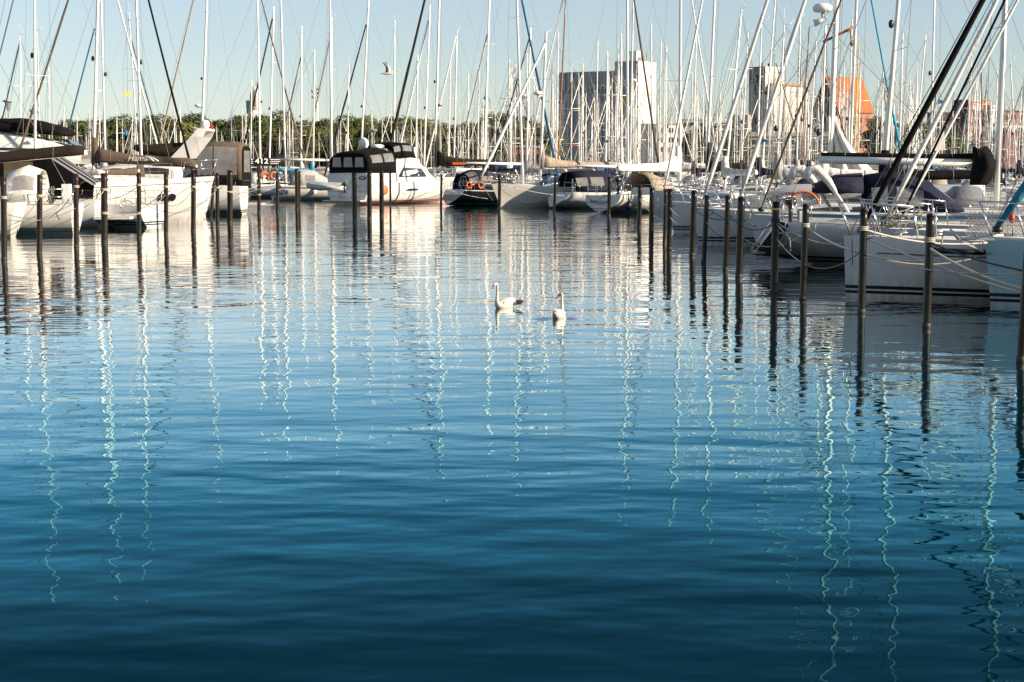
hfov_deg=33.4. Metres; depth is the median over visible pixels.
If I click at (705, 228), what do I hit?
mooring pile
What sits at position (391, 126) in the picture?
sailboat
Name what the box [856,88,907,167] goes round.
sailboat
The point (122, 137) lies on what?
sailboat
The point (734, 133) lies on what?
sailboat
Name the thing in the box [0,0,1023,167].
sky
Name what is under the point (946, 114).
brown house
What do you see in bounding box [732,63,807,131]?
apartment block
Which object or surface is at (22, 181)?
sailboat
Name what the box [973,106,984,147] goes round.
sailboat
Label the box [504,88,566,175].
sailboat
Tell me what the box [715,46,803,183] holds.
sailboat
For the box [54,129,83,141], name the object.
broadleaf tree
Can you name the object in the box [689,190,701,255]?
mooring pile
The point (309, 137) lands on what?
sailboat
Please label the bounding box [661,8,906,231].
sailboat
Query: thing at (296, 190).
mooring pile
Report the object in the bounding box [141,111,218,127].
broadleaf tree
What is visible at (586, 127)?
sailboat
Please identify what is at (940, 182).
sailboat
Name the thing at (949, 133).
sailboat
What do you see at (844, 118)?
sailboat
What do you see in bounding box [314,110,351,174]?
sailboat
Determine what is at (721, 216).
mooring line
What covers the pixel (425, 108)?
sailboat
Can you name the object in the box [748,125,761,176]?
sailboat
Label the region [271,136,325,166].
broadleaf tree
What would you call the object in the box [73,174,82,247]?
mooring pile
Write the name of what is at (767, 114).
sailboat
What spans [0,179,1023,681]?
water
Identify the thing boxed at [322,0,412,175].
sailboat
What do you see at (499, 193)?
mooring pile
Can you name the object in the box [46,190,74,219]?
mooring line
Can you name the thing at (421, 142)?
sailboat
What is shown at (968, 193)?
sailboat
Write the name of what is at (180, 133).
sailboat
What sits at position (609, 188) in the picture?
mooring pile
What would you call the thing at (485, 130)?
sailboat
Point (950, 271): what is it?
mooring line
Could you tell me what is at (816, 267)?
mooring line
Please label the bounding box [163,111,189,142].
sailboat
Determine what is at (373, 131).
street lamp
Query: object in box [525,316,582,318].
water ripple
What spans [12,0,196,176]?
sailboat
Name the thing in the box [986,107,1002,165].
sailboat
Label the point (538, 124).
broadleaf tree
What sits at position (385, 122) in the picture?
broadleaf tree
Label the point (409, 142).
broadleaf tree
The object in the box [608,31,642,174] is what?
sailboat
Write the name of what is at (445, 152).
broadleaf tree
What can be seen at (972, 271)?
mooring line
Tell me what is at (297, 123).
broadleaf tree
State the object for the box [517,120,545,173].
sailboat
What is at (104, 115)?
sailboat
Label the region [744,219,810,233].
mooring line
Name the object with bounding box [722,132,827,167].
office building
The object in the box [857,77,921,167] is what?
sailboat
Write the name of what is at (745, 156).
broadleaf tree
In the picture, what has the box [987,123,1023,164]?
white hall
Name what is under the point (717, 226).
sailboat
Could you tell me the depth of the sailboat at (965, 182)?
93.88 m
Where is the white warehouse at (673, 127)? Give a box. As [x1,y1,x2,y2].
[653,123,683,162]
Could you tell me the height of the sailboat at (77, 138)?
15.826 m
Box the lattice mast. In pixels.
[311,74,318,123]
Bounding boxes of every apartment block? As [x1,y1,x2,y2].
[559,51,655,163]
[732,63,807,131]
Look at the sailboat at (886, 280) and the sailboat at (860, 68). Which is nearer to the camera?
the sailboat at (886, 280)
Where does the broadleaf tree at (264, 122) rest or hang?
on the ground
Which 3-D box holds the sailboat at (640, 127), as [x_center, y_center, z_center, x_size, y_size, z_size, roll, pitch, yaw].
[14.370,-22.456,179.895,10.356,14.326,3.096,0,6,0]
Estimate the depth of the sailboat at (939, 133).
236.58 m
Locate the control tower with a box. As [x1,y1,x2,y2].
[246,87,261,166]
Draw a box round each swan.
[492,283,522,307]
[552,292,565,318]
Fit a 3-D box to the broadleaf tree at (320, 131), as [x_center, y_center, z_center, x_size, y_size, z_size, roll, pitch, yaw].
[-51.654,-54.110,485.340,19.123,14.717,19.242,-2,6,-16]
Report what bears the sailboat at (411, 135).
on the water
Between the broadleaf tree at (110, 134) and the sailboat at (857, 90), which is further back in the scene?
the broadleaf tree at (110, 134)
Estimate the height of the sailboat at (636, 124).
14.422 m
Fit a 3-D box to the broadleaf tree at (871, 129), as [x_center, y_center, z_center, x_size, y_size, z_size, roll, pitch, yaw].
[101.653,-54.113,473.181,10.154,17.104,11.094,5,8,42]
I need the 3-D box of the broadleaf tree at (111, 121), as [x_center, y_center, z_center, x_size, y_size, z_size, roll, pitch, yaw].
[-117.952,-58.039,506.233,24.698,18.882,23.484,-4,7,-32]
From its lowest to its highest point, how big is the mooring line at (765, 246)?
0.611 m
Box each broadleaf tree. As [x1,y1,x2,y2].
[30,134,70,141]
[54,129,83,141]
[58,118,89,131]
[67,119,119,167]
[75,127,108,141]
[76,139,108,165]
[83,114,138,140]
[87,129,123,163]
[88,138,133,165]
[108,138,149,155]
[111,133,133,151]
[118,123,171,140]
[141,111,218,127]
[142,118,200,142]
[142,131,188,155]
[190,123,239,142]
[209,114,257,138]
[210,138,238,142]
[220,125,285,166]
[223,114,279,166]
[248,123,290,167]
[250,109,296,167]
[251,139,274,170]
[254,137,303,167]
[264,126,319,166]
[269,118,317,166]
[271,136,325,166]
[280,124,345,167]
[302,125,359,150]
[302,142,329,167]
[314,135,353,165]
[315,113,359,127]
[322,136,376,156]
[333,120,370,130]
[333,125,363,146]
[348,125,383,150]
[351,114,402,128]
[356,138,388,149]
[357,122,414,139]
[371,133,418,150]
[375,120,423,137]
[387,115,456,140]
[389,124,422,137]
[392,138,445,162]
[410,130,445,152]
[417,147,451,167]
[426,132,466,149]
[430,149,457,171]
[445,135,480,166]
[450,118,494,135]
[450,143,476,167]
[459,128,499,152]
[473,120,537,141]
[475,143,502,160]
[477,111,525,124]
[480,135,528,161]
[493,112,546,130]
[523,132,549,148]
[528,127,572,157]
[544,145,560,155]
[681,127,705,166]
[683,123,733,162]
[701,125,747,161]
[724,128,753,163]
[859,115,889,152]
[860,128,907,152]
[902,121,934,152]
[911,125,953,153]
[927,128,963,153]
[942,134,970,167]
[1018,130,1023,163]
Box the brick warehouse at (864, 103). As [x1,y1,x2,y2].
[813,76,873,152]
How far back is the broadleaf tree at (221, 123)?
493.32 m
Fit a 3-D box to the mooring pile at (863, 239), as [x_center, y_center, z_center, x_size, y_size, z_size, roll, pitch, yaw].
[6.556,-1.133,31.586,0.302,2.660,0.149,0,6,0]
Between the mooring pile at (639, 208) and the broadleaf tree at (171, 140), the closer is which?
the mooring pile at (639, 208)
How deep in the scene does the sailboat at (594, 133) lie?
258.22 m
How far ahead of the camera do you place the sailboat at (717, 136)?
203.35 m
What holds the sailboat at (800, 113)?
on the water
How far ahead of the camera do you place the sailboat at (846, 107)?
217.47 m
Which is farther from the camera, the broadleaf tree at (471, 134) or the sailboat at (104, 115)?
the broadleaf tree at (471, 134)
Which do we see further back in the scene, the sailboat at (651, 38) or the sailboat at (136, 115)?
the sailboat at (651, 38)
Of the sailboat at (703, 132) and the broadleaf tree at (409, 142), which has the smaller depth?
the sailboat at (703, 132)
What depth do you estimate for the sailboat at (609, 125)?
262.35 m
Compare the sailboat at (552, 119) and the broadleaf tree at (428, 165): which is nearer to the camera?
the sailboat at (552, 119)
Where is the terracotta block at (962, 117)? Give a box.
[952,99,994,167]
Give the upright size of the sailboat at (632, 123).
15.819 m
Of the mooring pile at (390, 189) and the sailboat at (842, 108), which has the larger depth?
the sailboat at (842, 108)
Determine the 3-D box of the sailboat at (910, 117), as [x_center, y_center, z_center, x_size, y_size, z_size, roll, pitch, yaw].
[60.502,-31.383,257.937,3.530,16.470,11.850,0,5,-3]
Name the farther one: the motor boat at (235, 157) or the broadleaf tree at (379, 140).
the broadleaf tree at (379, 140)
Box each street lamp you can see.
[2,99,13,117]
[370,129,377,143]
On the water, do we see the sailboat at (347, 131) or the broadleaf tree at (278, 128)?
the sailboat at (347, 131)
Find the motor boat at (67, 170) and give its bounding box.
[0,148,133,227]
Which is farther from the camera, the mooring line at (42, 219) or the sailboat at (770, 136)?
the sailboat at (770, 136)
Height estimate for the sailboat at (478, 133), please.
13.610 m
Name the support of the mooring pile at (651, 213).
in the water
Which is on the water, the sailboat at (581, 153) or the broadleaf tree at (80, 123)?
the sailboat at (581, 153)
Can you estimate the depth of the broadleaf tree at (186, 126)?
479.85 m
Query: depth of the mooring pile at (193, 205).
71.93 m
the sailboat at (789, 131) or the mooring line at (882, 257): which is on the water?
the sailboat at (789, 131)
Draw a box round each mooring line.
[7,198,38,225]
[7,202,63,217]
[8,208,75,221]
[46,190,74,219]
[119,190,163,212]
[141,189,216,212]
[501,183,564,195]
[706,222,735,237]
[707,207,736,220]
[727,212,771,230]
[729,228,801,246]
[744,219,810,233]
[776,223,800,250]
[776,238,858,268]
[778,223,843,244]
[806,226,858,252]
[806,228,924,261]
[852,239,853,265]
[864,257,1021,274]
[867,230,986,244]
[867,238,1020,293]
[868,252,990,264]
[929,248,1020,289]
[930,242,1021,270]
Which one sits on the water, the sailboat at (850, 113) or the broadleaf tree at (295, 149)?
the sailboat at (850, 113)
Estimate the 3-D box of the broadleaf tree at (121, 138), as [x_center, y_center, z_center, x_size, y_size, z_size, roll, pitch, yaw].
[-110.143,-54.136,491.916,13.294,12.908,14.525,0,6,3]
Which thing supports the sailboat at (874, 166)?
on the water
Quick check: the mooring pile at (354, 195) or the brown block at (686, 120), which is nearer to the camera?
the mooring pile at (354, 195)
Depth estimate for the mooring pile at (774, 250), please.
36.64 m
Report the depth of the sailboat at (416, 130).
156.70 m
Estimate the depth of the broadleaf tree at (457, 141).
480.37 m
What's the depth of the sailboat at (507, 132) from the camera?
238.04 m
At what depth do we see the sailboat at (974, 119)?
221.48 m
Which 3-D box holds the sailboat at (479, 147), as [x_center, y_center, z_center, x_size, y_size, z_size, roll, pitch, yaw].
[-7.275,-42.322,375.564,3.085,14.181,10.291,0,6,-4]
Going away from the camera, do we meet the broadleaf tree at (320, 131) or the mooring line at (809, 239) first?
the mooring line at (809, 239)
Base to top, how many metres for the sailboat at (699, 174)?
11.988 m
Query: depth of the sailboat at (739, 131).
236.82 m
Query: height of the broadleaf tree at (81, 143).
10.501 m
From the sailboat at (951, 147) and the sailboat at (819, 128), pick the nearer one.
the sailboat at (819, 128)
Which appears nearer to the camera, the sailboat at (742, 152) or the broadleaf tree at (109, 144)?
the sailboat at (742, 152)
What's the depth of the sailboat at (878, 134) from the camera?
261.15 m
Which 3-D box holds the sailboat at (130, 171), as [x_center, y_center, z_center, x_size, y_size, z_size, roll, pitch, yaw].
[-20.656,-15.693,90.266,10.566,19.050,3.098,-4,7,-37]
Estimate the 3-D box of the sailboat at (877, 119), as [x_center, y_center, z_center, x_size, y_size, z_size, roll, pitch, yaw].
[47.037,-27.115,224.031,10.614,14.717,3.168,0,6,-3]
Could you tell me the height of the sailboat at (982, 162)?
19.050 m
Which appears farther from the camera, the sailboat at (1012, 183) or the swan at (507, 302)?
the sailboat at (1012, 183)
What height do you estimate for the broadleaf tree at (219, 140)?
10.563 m
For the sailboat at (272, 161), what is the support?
on the water
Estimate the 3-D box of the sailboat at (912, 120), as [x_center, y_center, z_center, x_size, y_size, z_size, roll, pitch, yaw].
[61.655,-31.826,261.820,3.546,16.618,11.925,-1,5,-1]
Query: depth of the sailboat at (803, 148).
240.59 m
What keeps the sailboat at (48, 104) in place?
on the water
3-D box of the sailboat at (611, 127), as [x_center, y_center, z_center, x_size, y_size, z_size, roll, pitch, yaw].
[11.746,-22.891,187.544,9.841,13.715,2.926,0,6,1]
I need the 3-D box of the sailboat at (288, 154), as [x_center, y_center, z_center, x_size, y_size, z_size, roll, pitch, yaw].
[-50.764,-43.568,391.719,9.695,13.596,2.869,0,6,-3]
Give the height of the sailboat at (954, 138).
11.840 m
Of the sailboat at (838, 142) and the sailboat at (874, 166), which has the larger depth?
the sailboat at (874, 166)
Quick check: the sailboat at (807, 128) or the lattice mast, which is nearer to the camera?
the sailboat at (807, 128)
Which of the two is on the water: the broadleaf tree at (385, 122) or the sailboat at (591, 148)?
the sailboat at (591, 148)
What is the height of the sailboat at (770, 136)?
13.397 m
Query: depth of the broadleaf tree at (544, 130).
494.15 m
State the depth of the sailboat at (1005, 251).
33.13 m
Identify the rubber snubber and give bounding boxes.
[934,248,985,254]
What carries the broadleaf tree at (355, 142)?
on the ground
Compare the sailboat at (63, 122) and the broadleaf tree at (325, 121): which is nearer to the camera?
the sailboat at (63, 122)
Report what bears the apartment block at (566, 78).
on the ground
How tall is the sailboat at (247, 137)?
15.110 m
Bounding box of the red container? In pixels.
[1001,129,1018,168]
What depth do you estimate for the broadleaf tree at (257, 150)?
474.25 m
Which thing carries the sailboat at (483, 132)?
on the water
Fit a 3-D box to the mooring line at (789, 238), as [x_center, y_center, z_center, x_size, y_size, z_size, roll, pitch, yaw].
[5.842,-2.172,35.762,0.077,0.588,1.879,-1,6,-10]
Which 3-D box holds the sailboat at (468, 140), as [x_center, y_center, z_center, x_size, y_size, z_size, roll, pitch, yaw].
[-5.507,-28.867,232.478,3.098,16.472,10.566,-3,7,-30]
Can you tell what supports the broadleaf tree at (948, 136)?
on the ground
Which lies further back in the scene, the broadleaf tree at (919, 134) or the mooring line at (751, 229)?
the broadleaf tree at (919, 134)
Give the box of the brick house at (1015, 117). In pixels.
[995,110,1023,122]
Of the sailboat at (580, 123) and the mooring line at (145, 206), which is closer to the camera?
the mooring line at (145, 206)
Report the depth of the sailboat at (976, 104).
200.26 m
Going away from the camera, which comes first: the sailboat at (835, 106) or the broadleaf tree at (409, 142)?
the sailboat at (835, 106)
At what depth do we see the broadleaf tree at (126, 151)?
471.42 m
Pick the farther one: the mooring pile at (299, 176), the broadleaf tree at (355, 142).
the broadleaf tree at (355, 142)
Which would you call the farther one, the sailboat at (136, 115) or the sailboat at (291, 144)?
the sailboat at (291, 144)
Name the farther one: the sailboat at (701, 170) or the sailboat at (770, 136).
the sailboat at (770, 136)
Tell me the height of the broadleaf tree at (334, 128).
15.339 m
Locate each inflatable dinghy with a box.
[248,175,287,195]
[306,181,346,192]
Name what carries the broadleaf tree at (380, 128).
on the ground
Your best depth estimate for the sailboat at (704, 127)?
203.14 m
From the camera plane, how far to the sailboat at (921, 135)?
262.93 m
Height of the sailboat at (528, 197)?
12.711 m
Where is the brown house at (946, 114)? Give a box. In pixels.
[927,111,951,167]
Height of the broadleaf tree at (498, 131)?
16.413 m
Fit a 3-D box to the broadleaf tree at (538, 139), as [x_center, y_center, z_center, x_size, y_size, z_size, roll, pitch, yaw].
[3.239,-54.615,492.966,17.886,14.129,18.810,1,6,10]
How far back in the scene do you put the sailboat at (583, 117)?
202.37 m
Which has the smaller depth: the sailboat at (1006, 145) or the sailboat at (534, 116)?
the sailboat at (534, 116)
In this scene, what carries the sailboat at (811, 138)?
on the water
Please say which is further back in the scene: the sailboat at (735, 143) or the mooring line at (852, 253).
the sailboat at (735, 143)
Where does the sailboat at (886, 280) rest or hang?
on the water
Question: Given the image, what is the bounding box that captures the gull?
[380,62,392,74]
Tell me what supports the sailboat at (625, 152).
on the water
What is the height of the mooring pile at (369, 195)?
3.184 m
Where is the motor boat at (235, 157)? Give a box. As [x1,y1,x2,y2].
[183,141,272,204]
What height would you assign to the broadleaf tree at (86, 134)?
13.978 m
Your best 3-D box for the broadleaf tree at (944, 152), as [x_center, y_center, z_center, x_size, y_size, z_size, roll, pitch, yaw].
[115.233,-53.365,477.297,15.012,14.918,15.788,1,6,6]
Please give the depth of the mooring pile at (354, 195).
85.26 m
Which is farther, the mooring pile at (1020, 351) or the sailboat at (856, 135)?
the sailboat at (856, 135)
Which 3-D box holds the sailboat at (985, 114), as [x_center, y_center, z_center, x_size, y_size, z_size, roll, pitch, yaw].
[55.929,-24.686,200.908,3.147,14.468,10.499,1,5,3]
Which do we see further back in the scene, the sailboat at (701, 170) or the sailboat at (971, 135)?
the sailboat at (971, 135)
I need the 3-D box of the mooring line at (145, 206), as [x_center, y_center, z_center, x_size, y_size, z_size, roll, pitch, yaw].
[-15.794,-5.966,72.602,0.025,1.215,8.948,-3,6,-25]
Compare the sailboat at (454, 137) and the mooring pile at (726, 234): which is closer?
the mooring pile at (726, 234)
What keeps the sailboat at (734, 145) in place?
on the water
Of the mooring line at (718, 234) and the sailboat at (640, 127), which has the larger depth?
the sailboat at (640, 127)
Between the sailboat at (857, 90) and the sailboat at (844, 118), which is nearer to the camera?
the sailboat at (857, 90)
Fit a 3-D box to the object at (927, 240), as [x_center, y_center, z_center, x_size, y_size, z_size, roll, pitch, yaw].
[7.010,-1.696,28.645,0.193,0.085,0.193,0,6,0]
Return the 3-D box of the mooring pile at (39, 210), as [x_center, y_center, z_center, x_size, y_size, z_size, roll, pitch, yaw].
[-14.787,-3.640,53.651,0.402,3.187,0.183,0,6,0]
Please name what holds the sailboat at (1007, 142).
on the water
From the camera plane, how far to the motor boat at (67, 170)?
75.99 m
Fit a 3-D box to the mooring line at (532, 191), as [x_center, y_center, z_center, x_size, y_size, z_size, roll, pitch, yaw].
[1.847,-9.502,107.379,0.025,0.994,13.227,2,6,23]
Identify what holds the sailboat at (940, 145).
on the water
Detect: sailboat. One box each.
[0,0,163,226]
[0,64,86,233]
[0,186,26,236]
[2,33,48,140]
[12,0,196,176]
[13,27,91,168]
[14,65,86,149]
[26,0,160,168]
[48,0,211,216]
[59,106,70,142]
[75,120,82,167]
[78,11,167,164]
[81,109,96,168]
[96,112,106,167]
[111,119,133,153]
[112,112,123,163]
[124,116,145,154]
[128,115,137,145]
[129,115,139,150]
[146,124,153,155]
[156,0,236,143]
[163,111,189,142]
[169,107,190,170]
[200,0,306,171]
[217,80,287,185]
[222,0,329,198]
[226,108,236,141]
[227,108,265,178]
[240,115,253,173]
[242,5,321,180]
[262,48,343,181]
[271,0,389,199]
[272,26,338,178]
[272,125,308,176]
[280,112,296,177]
[286,109,298,165]
[288,124,297,167]
[303,16,373,165]
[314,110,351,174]
[315,61,382,163]
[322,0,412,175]
[381,107,407,141]
[385,20,403,141]
[387,0,527,183]
[396,3,469,177]
[397,52,438,176]
[406,121,422,156]
[417,123,423,164]
[419,52,492,172]
[420,117,451,176]
[422,124,450,172]
[423,29,502,175]
[429,67,517,182]
[429,120,457,173]
[441,0,577,205]
[448,0,536,183]
[455,93,508,167]
[455,112,465,173]
[458,68,481,167]
[459,125,494,167]
[472,54,560,182]
[473,62,545,172]
[474,130,480,158]
[476,99,490,158]
[477,30,670,207]
[479,84,493,167]
[483,25,583,189]
[486,63,555,176]
[488,110,500,158]
[496,121,502,161]
[497,51,518,162]
[498,59,520,182]
[500,107,513,161]
[503,63,525,174]
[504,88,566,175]
[514,0,617,182]
[516,61,624,182]
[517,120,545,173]
[525,85,540,175]
[531,73,604,174]
[533,32,565,178]
[543,53,564,173]
[547,94,562,157]
[548,0,704,208]
[557,64,625,168]
[560,73,580,160]
[560,75,579,159]
[561,95,603,158]
[565,93,614,160]
[571,49,673,182]
[574,92,623,158]
[583,78,650,172]
[585,0,730,212]
[586,104,624,155]
[586,107,595,167]
[586,120,597,161]
[587,40,605,170]
[587,103,601,167]
[592,103,604,160]
[595,43,620,173]
[598,96,614,160]
[598,108,631,161]
[599,90,654,163]
[601,48,625,173]
[606,2,645,177]
[607,86,625,173]
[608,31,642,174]
[611,59,690,173]
[612,88,668,161]
[613,118,642,173]
[618,38,708,183]
[618,67,700,183]
[618,102,625,162]
[623,82,643,163]
[624,64,646,163]
[634,106,663,160]
[636,113,668,162]
[641,24,676,181]
[648,97,663,162]
[649,0,827,212]
[649,87,666,154]
[650,82,705,174]
[651,38,766,187]
[653,42,668,178]
[653,72,728,178]
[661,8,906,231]
[666,103,675,152]
[668,95,729,183]
[669,19,824,201]
[683,29,806,188]
[683,79,705,183]
[683,112,690,171]
[684,18,1018,244]
[687,2,773,203]
[687,106,701,171]
[697,0,1023,209]
[697,95,710,173]
[697,99,714,177]
[698,0,825,188]
[710,105,723,174]
[712,100,726,173]
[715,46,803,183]
[718,90,729,182]
[728,0,1023,206]
[728,86,751,184]
[728,91,790,181]
[729,102,743,177]
[729,123,738,162]
[731,93,747,178]
[733,118,737,177]
[739,6,858,184]
[742,0,1023,248]
[743,18,863,183]
[748,109,787,176]
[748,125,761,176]
[749,0,1023,264]
[749,40,878,183]
[761,62,786,178]
[764,108,780,176]
[768,98,823,167]
[772,50,845,184]
[774,90,792,167]
[780,87,794,167]
[781,115,800,163]
[782,15,917,184]
[784,114,795,164]
[786,49,813,164]
[791,55,817,166]
[793,92,803,151]
[798,79,817,178]
[802,101,818,165]
[803,42,916,178]
[810,98,824,160]
[823,70,845,138]
[834,0,1023,301]
[836,53,855,147]
[837,82,847,132]
[840,80,853,139]
[840,102,848,136]
[844,84,857,144]
[852,32,1004,196]
[852,61,869,165]
[853,112,862,152]
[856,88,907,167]
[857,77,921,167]
[859,0,1023,236]
[859,62,926,153]
[860,83,896,168]
[867,0,1023,203]
[868,69,890,167]
[869,77,926,152]
[872,113,882,168]
[880,0,1023,228]
[896,110,906,150]
[901,81,917,167]
[904,33,1005,196]
[905,73,925,167]
[905,89,920,166]
[906,85,917,167]
[920,117,927,167]
[926,49,1023,185]
[926,92,943,153]
[926,104,941,167]
[932,93,950,168]
[936,113,960,167]
[945,92,958,167]
[949,70,1022,184]
[949,114,980,153]
[949,122,959,167]
[950,79,975,168]
[950,165,1023,306]
[958,59,989,184]
[959,124,969,167]
[961,50,1023,196]
[961,82,982,168]
[965,65,988,152]
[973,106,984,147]
[977,79,994,155]
[983,104,996,152]
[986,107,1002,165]
[993,107,1010,174]
[1001,101,1016,181]
[1002,78,1023,184]
[1002,105,1014,173]
[1005,89,1023,185]
[1007,84,1023,180]
[1008,121,1018,172]
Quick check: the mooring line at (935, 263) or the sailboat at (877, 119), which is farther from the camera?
the sailboat at (877, 119)
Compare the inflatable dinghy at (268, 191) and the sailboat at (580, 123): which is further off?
the sailboat at (580, 123)
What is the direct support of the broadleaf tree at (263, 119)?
on the ground
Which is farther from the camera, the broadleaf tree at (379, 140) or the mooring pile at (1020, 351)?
the broadleaf tree at (379, 140)
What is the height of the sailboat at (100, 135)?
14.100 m
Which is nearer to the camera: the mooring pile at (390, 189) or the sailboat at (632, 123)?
the mooring pile at (390, 189)
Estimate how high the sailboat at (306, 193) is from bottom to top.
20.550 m
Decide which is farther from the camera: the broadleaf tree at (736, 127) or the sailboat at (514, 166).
the broadleaf tree at (736, 127)
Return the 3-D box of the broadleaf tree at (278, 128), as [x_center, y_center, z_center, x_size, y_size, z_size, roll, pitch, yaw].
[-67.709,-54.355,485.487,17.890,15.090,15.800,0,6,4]
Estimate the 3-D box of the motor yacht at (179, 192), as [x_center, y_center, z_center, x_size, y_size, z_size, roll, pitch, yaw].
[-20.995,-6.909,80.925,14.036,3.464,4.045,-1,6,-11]
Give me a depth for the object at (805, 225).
34.73 m
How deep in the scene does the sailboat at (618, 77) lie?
182.02 m
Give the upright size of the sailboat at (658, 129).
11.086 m
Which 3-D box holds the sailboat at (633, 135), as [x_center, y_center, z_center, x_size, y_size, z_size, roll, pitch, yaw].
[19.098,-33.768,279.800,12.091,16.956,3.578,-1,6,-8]
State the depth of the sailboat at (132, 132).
372.48 m
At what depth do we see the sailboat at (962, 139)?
310.75 m
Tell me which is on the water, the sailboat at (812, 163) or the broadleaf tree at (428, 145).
the sailboat at (812, 163)
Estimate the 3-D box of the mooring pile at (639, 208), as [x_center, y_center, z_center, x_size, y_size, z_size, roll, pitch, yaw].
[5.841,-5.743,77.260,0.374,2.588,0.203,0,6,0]
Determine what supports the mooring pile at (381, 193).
in the water
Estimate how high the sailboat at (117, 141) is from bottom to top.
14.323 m
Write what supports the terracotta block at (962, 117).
on the ground
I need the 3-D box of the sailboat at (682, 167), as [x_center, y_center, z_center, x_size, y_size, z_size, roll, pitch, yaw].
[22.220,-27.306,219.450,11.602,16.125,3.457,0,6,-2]
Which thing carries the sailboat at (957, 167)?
on the water
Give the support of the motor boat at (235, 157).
on the water
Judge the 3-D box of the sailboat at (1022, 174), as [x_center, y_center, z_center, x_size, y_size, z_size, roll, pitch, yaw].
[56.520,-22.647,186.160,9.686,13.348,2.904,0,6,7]
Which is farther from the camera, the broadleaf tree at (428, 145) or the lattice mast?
the lattice mast
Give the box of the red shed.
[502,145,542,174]
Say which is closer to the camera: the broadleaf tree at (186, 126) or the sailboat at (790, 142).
the sailboat at (790, 142)
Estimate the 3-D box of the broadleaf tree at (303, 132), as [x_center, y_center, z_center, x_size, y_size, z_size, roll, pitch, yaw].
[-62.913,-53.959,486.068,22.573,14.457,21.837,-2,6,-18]
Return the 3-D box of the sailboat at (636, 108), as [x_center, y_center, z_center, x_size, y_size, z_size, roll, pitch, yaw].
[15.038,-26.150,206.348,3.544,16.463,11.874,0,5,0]
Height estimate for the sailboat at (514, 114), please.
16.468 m
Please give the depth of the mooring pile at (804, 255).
34.81 m
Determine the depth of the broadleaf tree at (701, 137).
472.61 m
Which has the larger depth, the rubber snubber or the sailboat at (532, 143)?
the sailboat at (532, 143)
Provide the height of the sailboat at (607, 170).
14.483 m
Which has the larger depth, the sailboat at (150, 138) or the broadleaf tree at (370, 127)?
the broadleaf tree at (370, 127)
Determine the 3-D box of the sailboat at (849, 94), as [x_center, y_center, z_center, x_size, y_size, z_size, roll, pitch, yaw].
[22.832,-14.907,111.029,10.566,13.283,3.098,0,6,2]
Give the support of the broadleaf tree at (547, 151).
on the ground
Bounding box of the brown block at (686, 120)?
[681,119,704,171]
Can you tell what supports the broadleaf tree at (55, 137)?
on the ground
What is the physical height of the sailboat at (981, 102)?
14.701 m
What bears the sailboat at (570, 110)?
on the water
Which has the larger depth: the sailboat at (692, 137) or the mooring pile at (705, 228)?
the sailboat at (692, 137)
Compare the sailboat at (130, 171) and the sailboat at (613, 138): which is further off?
the sailboat at (613, 138)
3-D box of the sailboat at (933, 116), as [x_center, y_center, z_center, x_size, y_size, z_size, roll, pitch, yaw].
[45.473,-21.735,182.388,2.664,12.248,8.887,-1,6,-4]
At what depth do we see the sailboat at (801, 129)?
284.83 m
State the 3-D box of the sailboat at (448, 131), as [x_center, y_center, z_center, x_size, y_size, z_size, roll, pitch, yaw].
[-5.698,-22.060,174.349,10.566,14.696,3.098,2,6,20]
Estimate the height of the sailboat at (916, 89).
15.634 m
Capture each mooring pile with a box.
[0,177,10,259]
[36,174,46,253]
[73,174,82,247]
[101,173,110,242]
[136,173,144,237]
[164,174,171,234]
[191,174,198,231]
[209,180,214,218]
[215,173,220,226]
[227,170,235,222]
[257,172,262,212]
[276,172,280,211]
[295,168,300,208]
[298,171,302,206]
[352,173,359,221]
[367,172,373,218]
[379,171,385,215]
[389,172,391,205]
[440,174,444,207]
[498,175,503,212]
[553,174,558,212]
[607,177,613,215]
[637,185,644,226]
[649,187,657,239]
[662,189,666,243]
[666,188,676,249]
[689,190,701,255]
[701,195,713,262]
[723,195,735,270]
[735,197,750,277]
[770,201,786,292]
[799,203,815,299]
[857,208,875,313]
[922,213,943,328]
[1016,251,1023,362]
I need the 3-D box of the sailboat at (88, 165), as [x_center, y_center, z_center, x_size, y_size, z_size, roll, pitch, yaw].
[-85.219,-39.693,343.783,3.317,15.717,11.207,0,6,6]
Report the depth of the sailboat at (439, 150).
339.65 m
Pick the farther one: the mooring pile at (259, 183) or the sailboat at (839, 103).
the sailboat at (839, 103)
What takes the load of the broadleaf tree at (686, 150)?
on the ground
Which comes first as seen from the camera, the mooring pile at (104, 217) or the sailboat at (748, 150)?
the mooring pile at (104, 217)
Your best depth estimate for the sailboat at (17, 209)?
66.11 m
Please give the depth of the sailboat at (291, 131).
329.08 m
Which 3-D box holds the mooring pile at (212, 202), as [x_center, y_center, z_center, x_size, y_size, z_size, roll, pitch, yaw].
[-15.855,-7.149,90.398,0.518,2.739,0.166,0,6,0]
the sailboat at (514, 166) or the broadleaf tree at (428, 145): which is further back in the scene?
the broadleaf tree at (428, 145)
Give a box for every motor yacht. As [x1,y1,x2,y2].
[0,118,135,175]
[92,159,216,223]
[100,120,247,214]
[322,138,454,204]
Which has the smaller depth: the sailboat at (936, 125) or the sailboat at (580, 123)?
the sailboat at (936, 125)
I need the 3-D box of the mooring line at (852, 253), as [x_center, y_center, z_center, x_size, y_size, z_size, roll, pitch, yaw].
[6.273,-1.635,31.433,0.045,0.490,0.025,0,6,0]
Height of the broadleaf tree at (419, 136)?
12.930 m

